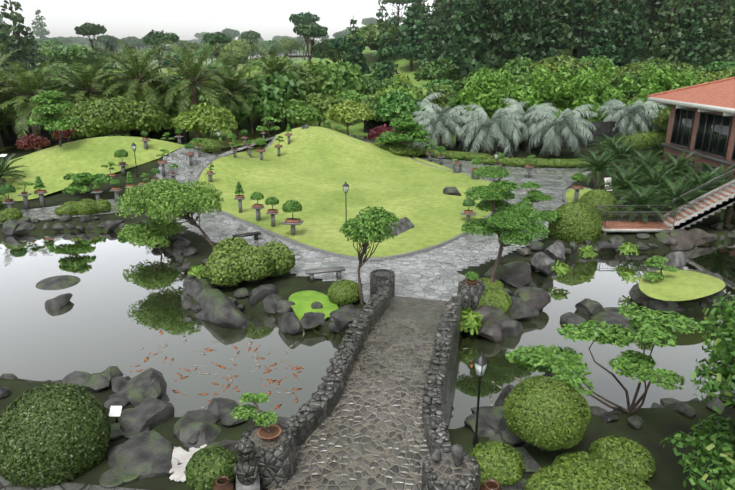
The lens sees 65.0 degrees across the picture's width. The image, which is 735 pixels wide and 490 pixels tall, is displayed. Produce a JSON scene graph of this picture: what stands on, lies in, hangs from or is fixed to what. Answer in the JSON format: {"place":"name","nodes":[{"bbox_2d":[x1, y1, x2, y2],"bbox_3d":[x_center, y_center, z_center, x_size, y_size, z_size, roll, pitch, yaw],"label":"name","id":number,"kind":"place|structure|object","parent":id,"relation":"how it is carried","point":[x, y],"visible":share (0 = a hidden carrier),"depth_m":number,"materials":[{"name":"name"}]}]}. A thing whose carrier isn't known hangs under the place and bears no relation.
{"place":"outdoors","nodes":[
{"label":"outdoors","id":0,"kind":"place"},
{"bbox_2d":[74,22,106,35],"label":"tree","id":1,"kind":"object","parent":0,"point":[87,28],"visible":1,"depth_m":129.04,"materials":[{"name":"plant"}]},
{"bbox_2d":[203,32,232,44],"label":"tree","id":2,"kind":"object","parent":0,"point":[215,37],"visible":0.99,"depth_m":115.45,"materials":[{"name":"plant"}]},
{"bbox_2d":[0,0,435,57],"label":"sky","id":3,"kind":"structure","parent":0,"point":[121,19],"materials":[{"name":"white"}]},
{"bbox_2d":[0,135,591,489],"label":"paving","id":4,"kind":"structure","parent":0,"point":[433,274],"depth_m":29.51,"materials":[{"name":"stone"}]},
{"bbox_2d":[0,126,724,327],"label":"lawn","id":5,"kind":"structure","parent":0,"point":[312,170],"depth_m":42.05,"materials":[{"name":"plant"}]},
{"bbox_2d":[5,122,498,445],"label":"lamp posts","id":6,"kind":"object","parent":5,"relation":"on","point":[481,361],"visible":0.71,"depth_m":14.05,"materials":[{"name":"grey metal"}]},
{"bbox_2d":[0,231,734,428],"bbox_3d":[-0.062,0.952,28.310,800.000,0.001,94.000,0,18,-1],"label":"pond water","id":7,"kind":"structure","parent":0,"point":[121,307],"depth_m":20.99,"materials":[{"name":"liquid"}]},
{"bbox_2d":[130,328,520,408],"bbox_3d":[-5.927,3.390,20.787,27.805,0.024,8.032,5,19,15],"label":"koi fish","id":8,"kind":"object","parent":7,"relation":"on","point":[278,381],"visible":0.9,"depth_m":18.64},
{"bbox_2d":[0,42,734,489],"bbox_3d":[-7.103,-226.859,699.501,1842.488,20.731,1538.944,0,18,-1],"label":"ground","id":9,"kind":"structure","parent":0,"point":[656,428],"depth_m":24.53,"materials":[{"name":"plant"}]},
{"bbox_2d":[0,0,45,75],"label":"conifer tree","id":10,"kind":"object","parent":9,"relation":"on","point":[30,48],"visible":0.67,"depth_m":109.36,"materials":[{"name":"plant"}]},
{"bbox_2d":[31,9,49,43],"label":"conifer tree","id":11,"kind":"object","parent":9,"relation":"on","point":[42,33],"visible":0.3,"depth_m":236.21,"materials":[{"name":"plant"}]},
{"bbox_2d":[27,45,54,62],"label":"tree","id":12,"kind":"object","parent":9,"relation":"on","point":[44,49],"visible":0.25,"depth_m":136.13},
{"bbox_2d":[7,66,77,109],"bbox_3d":[-37.447,-18.191,67.481,9.078,5.309,11.137,-6,19,-18],"label":"tree","id":13,"kind":"object","parent":9,"relation":"on","point":[45,86],"visible":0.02,"depth_m":64.68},
{"bbox_2d":[5,66,93,110],"bbox_3d":[-36.403,-17.946,66.752,9.189,5.302,10.682,-5,19,-16],"label":"tree","id":14,"kind":"object","parent":9,"relation":"on","point":[54,72],"visible":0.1,"depth_m":64.26,"materials":[{"name":"plant"}]},
{"bbox_2d":[37,39,67,51],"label":"tree","id":15,"kind":"object","parent":9,"relation":"on","point":[55,42],"visible":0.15,"depth_m":152.52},
{"bbox_2d":[42,44,118,73],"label":"tree","id":16,"kind":"object","parent":9,"relation":"on","point":[83,55],"visible":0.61,"depth_m":99.10,"materials":[{"name":"plant"}]},
{"bbox_2d":[96,34,118,42],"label":"tree","id":17,"kind":"object","parent":9,"relation":"on","point":[107,38],"visible":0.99,"depth_m":172.09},
{"bbox_2d":[115,50,141,62],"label":"tree","id":18,"kind":"object","parent":9,"relation":"on","point":[121,55],"visible":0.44,"depth_m":132.54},
{"bbox_2d":[96,69,188,110],"bbox_3d":[-25.813,-17.639,66.202,10.269,5.287,9.495,-10,21,-28],"label":"tree","id":19,"kind":"object","parent":9,"relation":"on","point":[142,97],"visible":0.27,"depth_m":63.94,"materials":[{"name":"plant"}]},
{"bbox_2d":[138,48,162,60],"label":"tree","id":20,"kind":"object","parent":9,"relation":"on","point":[144,50],"visible":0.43,"depth_m":169.13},
{"bbox_2d":[142,29,179,44],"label":"tree","id":21,"kind":"object","parent":9,"relation":"on","point":[153,38],"visible":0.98,"depth_m":110.29,"materials":[{"name":"plant"}]},
{"bbox_2d":[161,55,189,67],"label":"tree","id":22,"kind":"object","parent":9,"relation":"on","point":[167,61],"visible":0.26,"depth_m":92.30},
{"bbox_2d":[162,93,205,117],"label":"shrub","id":23,"kind":"object","parent":9,"relation":"on","point":[174,112],"visible":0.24,"depth_m":65.40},
{"bbox_2d":[166,74,203,97],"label":"tree","id":24,"kind":"object","parent":9,"relation":"on","point":[200,92],"visible":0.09,"depth_m":80.86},
{"bbox_2d":[172,40,201,55],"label":"tree","id":25,"kind":"object","parent":9,"relation":"on","point":[183,44],"visible":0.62,"depth_m":147.89,"materials":[{"name":"plant"}]},
{"bbox_2d":[162,65,221,88],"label":"tree","id":26,"kind":"object","parent":9,"relation":"on","point":[209,82],"visible":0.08,"depth_m":82.52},
{"bbox_2d":[196,41,226,56],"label":"tree","id":27,"kind":"object","parent":9,"relation":"on","point":[203,47],"visible":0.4,"depth_m":144.27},
{"bbox_2d":[198,89,225,104],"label":"shrub","id":28,"kind":"object","parent":9,"relation":"on","point":[202,98],"visible":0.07,"depth_m":75.17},
{"bbox_2d":[221,28,239,36],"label":"tree","id":29,"kind":"object","parent":9,"relation":"on","point":[233,32],"visible":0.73,"depth_m":251.83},
{"bbox_2d":[219,39,251,53],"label":"tree","id":30,"kind":"object","parent":9,"relation":"on","point":[234,45],"visible":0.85,"depth_m":142.17,"materials":[{"name":"plant"}]},
{"bbox_2d":[238,38,261,53],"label":"tree","id":31,"kind":"object","parent":9,"relation":"on","point":[256,48],"visible":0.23,"depth_m":165.40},
{"bbox_2d":[240,30,260,38],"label":"tree","id":32,"kind":"object","parent":9,"relation":"on","point":[251,34],"visible":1,"depth_m":146.62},
{"bbox_2d":[225,87,286,120],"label":"tree","id":33,"kind":"object","parent":9,"relation":"on","point":[266,108],"visible":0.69,"depth_m":65.87,"materials":[{"name":"plant"}]},
{"bbox_2d":[236,61,292,79],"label":"tree","id":34,"kind":"object","parent":9,"relation":"on","point":[250,71],"visible":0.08,"depth_m":81.09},
{"bbox_2d":[225,70,308,102],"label":"tree","id":35,"kind":"object","parent":9,"relation":"on","point":[285,87],"visible":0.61,"depth_m":67.96,"materials":[{"name":"plant"}]},
{"bbox_2d":[258,39,287,53],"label":"tree","id":36,"kind":"object","parent":9,"relation":"on","point":[268,44],"visible":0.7,"depth_m":178.10,"materials":[{"name":"plant"}]},
{"bbox_2d":[274,98,324,124],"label":"shrub","id":37,"kind":"object","parent":9,"relation":"on","point":[298,111],"visible":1,"depth_m":66.08,"materials":[{"name":"plant"}]},
{"bbox_2d":[289,11,319,24],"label":"tree","id":38,"kind":"object","parent":9,"relation":"on","point":[302,18],"visible":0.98,"depth_m":138.16,"materials":[{"name":"plant"}]},
{"bbox_2d":[285,62,328,91],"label":"tree","id":39,"kind":"object","parent":9,"relation":"on","point":[314,81],"visible":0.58,"depth_m":82.00,"materials":[{"name":"plant"}]},
{"bbox_2d":[303,36,316,62],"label":"forest tree trunk","id":40,"kind":"object","parent":9,"relation":"on","point":[312,42],"visible":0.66,"depth_m":106.37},
{"bbox_2d":[293,22,327,37],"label":"tree","id":41,"kind":"object","parent":9,"relation":"on","point":[311,29],"visible":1,"depth_m":103.06,"materials":[{"name":"plant"}]},
{"bbox_2d":[0,131,622,489],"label":"garden furnishings","id":42,"kind":"object","parent":9,"relation":"on","point":[246,468],"visible":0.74,"depth_m":25.37,"materials":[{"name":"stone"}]},
{"bbox_2d":[0,55,622,148],"bbox_3d":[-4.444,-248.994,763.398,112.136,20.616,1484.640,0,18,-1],"label":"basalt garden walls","id":43,"kind":"structure","parent":9,"relation":"on","point":[604,128],"depth_m":62.75,"materials":[{"name":"stone"}]},
{"bbox_2d":[303,92,343,114],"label":"shrub","id":44,"kind":"object","parent":9,"relation":"on","point":[323,104],"visible":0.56,"depth_m":70.50,"materials":[{"name":"plant"}]},
{"bbox_2d":[0,129,666,489],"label":"trimmed bushes","id":45,"kind":"object","parent":9,"relation":"on","point":[641,477],"visible":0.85,"depth_m":13.33,"materials":[{"name":"green plant"}]},
{"bbox_2d":[312,37,355,59],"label":"tree","id":46,"kind":"object","parent":9,"relation":"on","point":[320,51],"visible":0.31,"depth_m":107.51,"materials":[{"name":"plant"}]},
{"bbox_2d":[305,59,367,95],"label":"tree","id":47,"kind":"object","parent":9,"relation":"on","point":[341,77],"visible":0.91,"depth_m":82.88,"materials":[{"name":"plant"}]},
{"bbox_2d":[0,90,677,432],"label":"bonsai tree","id":48,"kind":"object","parent":9,"relation":"on","point":[518,218],"depth_m":30.25,"materials":[{"name":"plant"}]},
{"bbox_2d":[325,37,358,50],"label":"tree","id":49,"kind":"object","parent":9,"relation":"on","point":[336,43],"visible":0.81,"depth_m":97.81,"materials":[{"name":"plant"}]},
{"bbox_2d":[334,89,371,102],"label":"shrub","id":50,"kind":"object","parent":9,"relation":"on","point":[354,95],"visible":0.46,"depth_m":79.16,"materials":[{"name":"plant"}]},
{"bbox_2d":[340,19,372,74],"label":"conifer tree","id":51,"kind":"object","parent":9,"relation":"on","point":[356,57],"visible":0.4,"depth_m":92.20,"materials":[{"name":"plant"}]},
{"bbox_2d":[242,269,484,489],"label":"stone bridge","id":52,"kind":"structure","parent":9,"relation":"on","point":[369,414],"depth_m":14.76,"materials":[{"name":"stone"}]},
{"bbox_2d":[0,124,734,489],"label":"rocks","id":53,"kind":"object","parent":9,"relation":"on","point":[144,450],"visible":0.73,"depth_m":21.03,"materials":[{"name":"stone"}]},
{"bbox_2d":[358,96,378,119],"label":"shrub","id":54,"kind":"object","parent":9,"relation":"on","point":[370,103],"visible":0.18,"depth_m":71.75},
{"bbox_2d":[356,75,382,94],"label":"tree","id":55,"kind":"object","parent":9,"relation":"on","point":[373,84],"visible":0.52,"depth_m":86.50,"materials":[{"name":"plant"}]},
{"bbox_2d":[361,17,377,24],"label":"tree","id":56,"kind":"object","parent":9,"relation":"on","point":[372,20],"visible":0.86,"depth_m":277.67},
{"bbox_2d":[15,128,734,489],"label":"garden tree","id":57,"kind":"object","parent":9,"relation":"on","point":[161,198],"depth_m":15.68,"materials":[{"name":"plant"}]},
{"bbox_2d":[354,22,403,45],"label":"tree","id":58,"kind":"object","parent":9,"relation":"on","point":[370,33],"visible":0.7,"depth_m":109.22,"materials":[{"name":"plant"}]},
{"bbox_2d":[369,0,390,50],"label":"conifer tree","id":59,"kind":"object","parent":9,"relation":"on","point":[379,14],"visible":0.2,"depth_m":113.22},
{"bbox_2d":[370,20,398,80],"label":"conifer tree","id":60,"kind":"object","parent":9,"relation":"on","point":[384,69],"visible":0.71,"depth_m":90.92,"materials":[{"name":"plant"}]},
{"bbox_2d":[381,12,401,54],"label":"conifer tree","id":61,"kind":"object","parent":9,"relation":"on","point":[397,41],"visible":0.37,"depth_m":110.97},
{"bbox_2d":[195,134,593,259],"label":"lawn kerb","id":62,"kind":"structure","parent":9,"relation":"on","point":[348,256],"depth_m":30.48,"materials":[{"name":"stone"}]},
{"bbox_2d":[381,76,409,88],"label":"shrub","id":63,"kind":"object","parent":9,"relation":"on","point":[387,83],"visible":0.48,"depth_m":85.89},
{"bbox_2d":[374,88,427,121],"bbox_3d":[3.708,-15.793,65.559,5.652,3.774,7.749,-5,19,-14],"label":"shrub","id":64,"kind":"object","parent":9,"relation":"on","point":[397,103],"visible":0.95,"depth_m":63.88,"materials":[{"name":"plant"}]},
{"bbox_2d":[373,84,435,110],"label":"bush","id":65,"kind":"object","parent":9,"relation":"on","point":[420,93],"visible":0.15,"depth_m":70.95,"materials":[{"name":"plant"}]},
{"bbox_2d":[395,0,427,60],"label":"tree","id":66,"kind":"object","parent":9,"relation":"on","point":[407,49],"visible":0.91,"depth_m":102.39,"materials":[{"name":"plant"}]},
{"bbox_2d":[411,0,429,43],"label":"tree","id":67,"kind":"object","parent":9,"relation":"on","point":[423,18],"visible":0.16,"depth_m":108.78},
{"bbox_2d":[419,0,433,33],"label":"tree","id":68,"kind":"object","parent":9,"relation":"on","point":[426,13],"visible":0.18,"depth_m":113.45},
{"bbox_2d":[418,0,448,64],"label":"tree","id":69,"kind":"object","parent":9,"relation":"on","point":[433,50],"visible":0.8,"depth_m":98.46,"materials":[{"name":"plant"}]},
{"bbox_2d":[413,58,461,81],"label":"bush","id":70,"kind":"object","parent":9,"relation":"on","point":[433,70],"visible":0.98,"depth_m":87.79,"materials":[{"name":"plant"}]},
{"bbox_2d":[427,0,450,25],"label":"tree","id":71,"kind":"object","parent":9,"relation":"on","point":[439,2],"visible":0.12,"depth_m":119.58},
{"bbox_2d":[428,90,453,112],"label":"bush","id":72,"kind":"object","parent":9,"relation":"on","point":[441,101],"visible":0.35,"depth_m":70.67,"materials":[{"name":"plant"}]},
{"bbox_2d":[421,78,460,91],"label":"bush","id":73,"kind":"object","parent":9,"relation":"on","point":[455,86],"visible":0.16,"depth_m":83.34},
{"bbox_2d":[426,83,456,95],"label":"bush","id":74,"kind":"object","parent":9,"relation":"on","point":[441,88],"visible":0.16,"depth_m":77.08,"materials":[{"name":"plant"}]},
{"bbox_2d":[433,0,460,50],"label":"tree","id":75,"kind":"object","parent":9,"relation":"on","point":[448,34],"visible":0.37,"depth_m":102.56,"materials":[{"name":"plant"}]},
{"bbox_2d":[442,95,466,115],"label":"bush","id":76,"kind":"object","parent":9,"relation":"on","point":[453,102],"visible":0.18,"depth_m":70.33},
{"bbox_2d":[439,0,497,77],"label":"tree","id":77,"kind":"object","parent":9,"relation":"on","point":[465,66],"visible":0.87,"depth_m":88.80,"materials":[{"name":"plant"}]},
{"bbox_2d":[459,66,498,89],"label":"bush","id":78,"kind":"object","parent":9,"relation":"on","point":[462,83],"visible":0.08,"depth_m":83.31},
{"bbox_2d":[457,0,503,59],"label":"tree","id":79,"kind":"object","parent":9,"relation":"on","point":[480,9],"visible":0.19,"depth_m":91.64,"materials":[{"name":"plant"}]},
{"bbox_2d":[475,0,513,69],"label":"tree","id":80,"kind":"object","parent":9,"relation":"on","point":[494,58],"visible":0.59,"depth_m":90.86,"materials":[{"name":"plant"}]},
{"bbox_2d":[498,0,525,53],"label":"tree","id":81,"kind":"object","parent":9,"relation":"on","point":[504,9],"visible":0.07,"depth_m":93.06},
{"bbox_2d":[495,0,540,68],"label":"tree","id":82,"kind":"object","parent":9,"relation":"on","point":[516,39],"visible":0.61,"depth_m":90.54,"materials":[{"name":"plant"}]},
{"bbox_2d":[501,56,538,76],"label":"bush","id":83,"kind":"object","parent":9,"relation":"on","point":[517,66],"visible":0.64,"depth_m":86.05,"materials":[{"name":"plant"}]},
{"bbox_2d":[505,72,534,88],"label":"bush","id":84,"kind":"object","parent":9,"relation":"on","point":[525,79],"visible":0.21,"depth_m":79.60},
{"bbox_2d":[521,0,560,60],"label":"tree","id":85,"kind":"object","parent":9,"relation":"on","point":[533,28],"visible":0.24,"depth_m":93.43,"materials":[{"name":"plant"}]},
{"bbox_2d":[524,60,568,82],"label":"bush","id":86,"kind":"object","parent":9,"relation":"on","point":[553,68],"visible":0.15,"depth_m":84.30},
{"bbox_2d":[531,0,562,62],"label":"tree","id":87,"kind":"object","parent":9,"relation":"on","point":[551,50],"visible":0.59,"depth_m":91.79,"materials":[{"name":"plant"}]},
{"bbox_2d":[541,54,578,68],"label":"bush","id":88,"kind":"object","parent":9,"relation":"on","point":[565,59],"visible":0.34,"depth_m":86.57,"materials":[{"name":"plant"}]},
{"bbox_2d":[550,0,580,49],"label":"tree","id":89,"kind":"object","parent":9,"relation":"on","point":[566,28],"visible":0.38,"depth_m":96.36,"materials":[{"name":"plant"}]},
{"bbox_2d":[453,62,696,122],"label":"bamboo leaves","id":90,"kind":"object","parent":9,"relation":"on","point":[582,88],"visible":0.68,"depth_m":67.25,"materials":[{"name":"green plant"}]},
{"bbox_2d":[561,0,598,47],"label":"tree","id":91,"kind":"object","parent":9,"relation":"on","point":[582,8],"visible":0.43,"depth_m":98.54,"materials":[{"name":"plant"}]},
{"bbox_2d":[567,60,600,79],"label":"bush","id":92,"kind":"object","parent":9,"relation":"on","point":[580,63],"visible":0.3,"depth_m":85.68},
{"bbox_2d":[575,0,621,49],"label":"tree","id":93,"kind":"object","parent":9,"relation":"on","point":[596,4],"visible":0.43,"depth_m":97.47,"materials":[{"name":"plant"}]},
{"bbox_2d":[576,55,620,69],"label":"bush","id":94,"kind":"object","parent":9,"relation":"on","point":[597,60],"visible":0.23,"depth_m":88.36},
{"bbox_2d":[586,0,618,67],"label":"tree","id":95,"kind":"object","parent":9,"relation":"on","point":[595,50],"visible":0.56,"depth_m":90.17,"materials":[{"name":"plant"}]},
{"bbox_2d":[595,67,631,86],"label":"bush","id":96,"kind":"object","parent":9,"relation":"on","point":[619,71],"visible":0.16,"depth_m":82.45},
{"bbox_2d":[605,0,644,65],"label":"tree","id":97,"kind":"object","parent":9,"relation":"on","point":[625,52],"visible":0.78,"depth_m":91.94,"materials":[{"name":"plant"}]},
{"bbox_2d":[608,72,648,95],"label":"bush","id":98,"kind":"object","parent":9,"relation":"on","point":[638,78],"visible":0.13,"depth_m":80.41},
{"bbox_2d":[611,0,645,39],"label":"tree","id":99,"kind":"object","parent":9,"relation":"on","point":[636,1],"visible":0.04,"depth_m":101.45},
{"bbox_2d":[615,0,651,54],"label":"tree","id":100,"kind":"object","parent":9,"relation":"on","point":[641,29],"visible":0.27,"depth_m":97.50,"materials":[{"name":"plant"}]},
{"bbox_2d":[621,62,649,74],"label":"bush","id":101,"kind":"object","parent":9,"relation":"on","point":[636,67],"visible":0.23,"depth_m":83.23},
{"bbox_2d":[638,0,670,41],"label":"tree","id":102,"kind":"object","parent":9,"relation":"on","point":[650,14],"visible":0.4,"depth_m":101.33,"materials":[{"name":"plant"}]},
{"bbox_2d":[647,0,676,51],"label":"tree","id":103,"kind":"object","parent":9,"relation":"on","point":[655,32],"visible":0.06,"depth_m":99.10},
{"bbox_2d":[643,57,681,73],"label":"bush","id":104,"kind":"object","parent":9,"relation":"on","point":[661,63],"visible":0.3,"depth_m":86.59,"materials":[{"name":"plant"}]},
{"bbox_2d":[643,0,685,64],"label":"tree","id":105,"kind":"object","parent":9,"relation":"on","point":[662,38],"visible":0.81,"depth_m":90.37,"materials":[{"name":"plant"}]},
{"bbox_2d":[596,77,734,234],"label":"building and stairs","id":106,"kind":"structure","parent":9,"relation":"on","point":[701,122],"depth_m":39.37,"materials":[{"name":"brick"}]},
{"bbox_2d":[676,62,696,70],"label":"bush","id":107,"kind":"object","parent":9,"relation":"on","point":[684,66],"visible":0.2,"depth_m":88.12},
{"bbox_2d":[669,0,707,64],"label":"tree","id":108,"kind":"object","parent":9,"relation":"on","point":[693,50],"visible":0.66,"depth_m":91.26,"materials":[{"name":"plant"}]},
{"bbox_2d":[675,0,709,40],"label":"tree","id":109,"kind":"object","parent":9,"relation":"on","point":[698,3],"visible":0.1,"depth_m":97.82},
{"bbox_2d":[675,76,713,87],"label":"bush","id":110,"kind":"object","parent":9,"relation":"on","point":[702,79],"visible":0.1,"depth_m":76.00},
{"bbox_2d":[695,70,726,80],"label":"bush","id":111,"kind":"object","parent":9,"relation":"on","point":[714,75],"visible":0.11,"depth_m":79.05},
{"bbox_2d":[694,0,734,65],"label":"tree","id":112,"kind":"object","parent":9,"relation":"on","point":[714,44],"visible":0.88,"depth_m":93.23,"materials":[{"name":"plant"}]},
{"bbox_2d":[704,0,725,25],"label":"tree","id":113,"kind":"object","parent":9,"relation":"on","point":[711,7],"visible":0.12,"depth_m":109.42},
{"bbox_2d":[698,60,734,72],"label":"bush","id":114,"kind":"object","parent":9,"relation":"on","point":[715,66],"visible":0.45,"depth_m":87.29,"materials":[{"name":"plant"}]},
{"bbox_2d":[706,0,734,54],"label":"tree","id":115,"kind":"object","parent":9,"relation":"on","point":[732,25],"visible":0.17,"depth_m":97.41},
{"bbox_2d":[718,67,734,77],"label":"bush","id":116,"kind":"object","parent":9,"relation":"on","point":[728,72],"visible":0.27,"depth_m":83.84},
{"bbox_2d":[383,0,415,5],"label":"tree","id":117,"kind":"object","parent":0,"point":[402,2],"visible":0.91,"depth_m":155.20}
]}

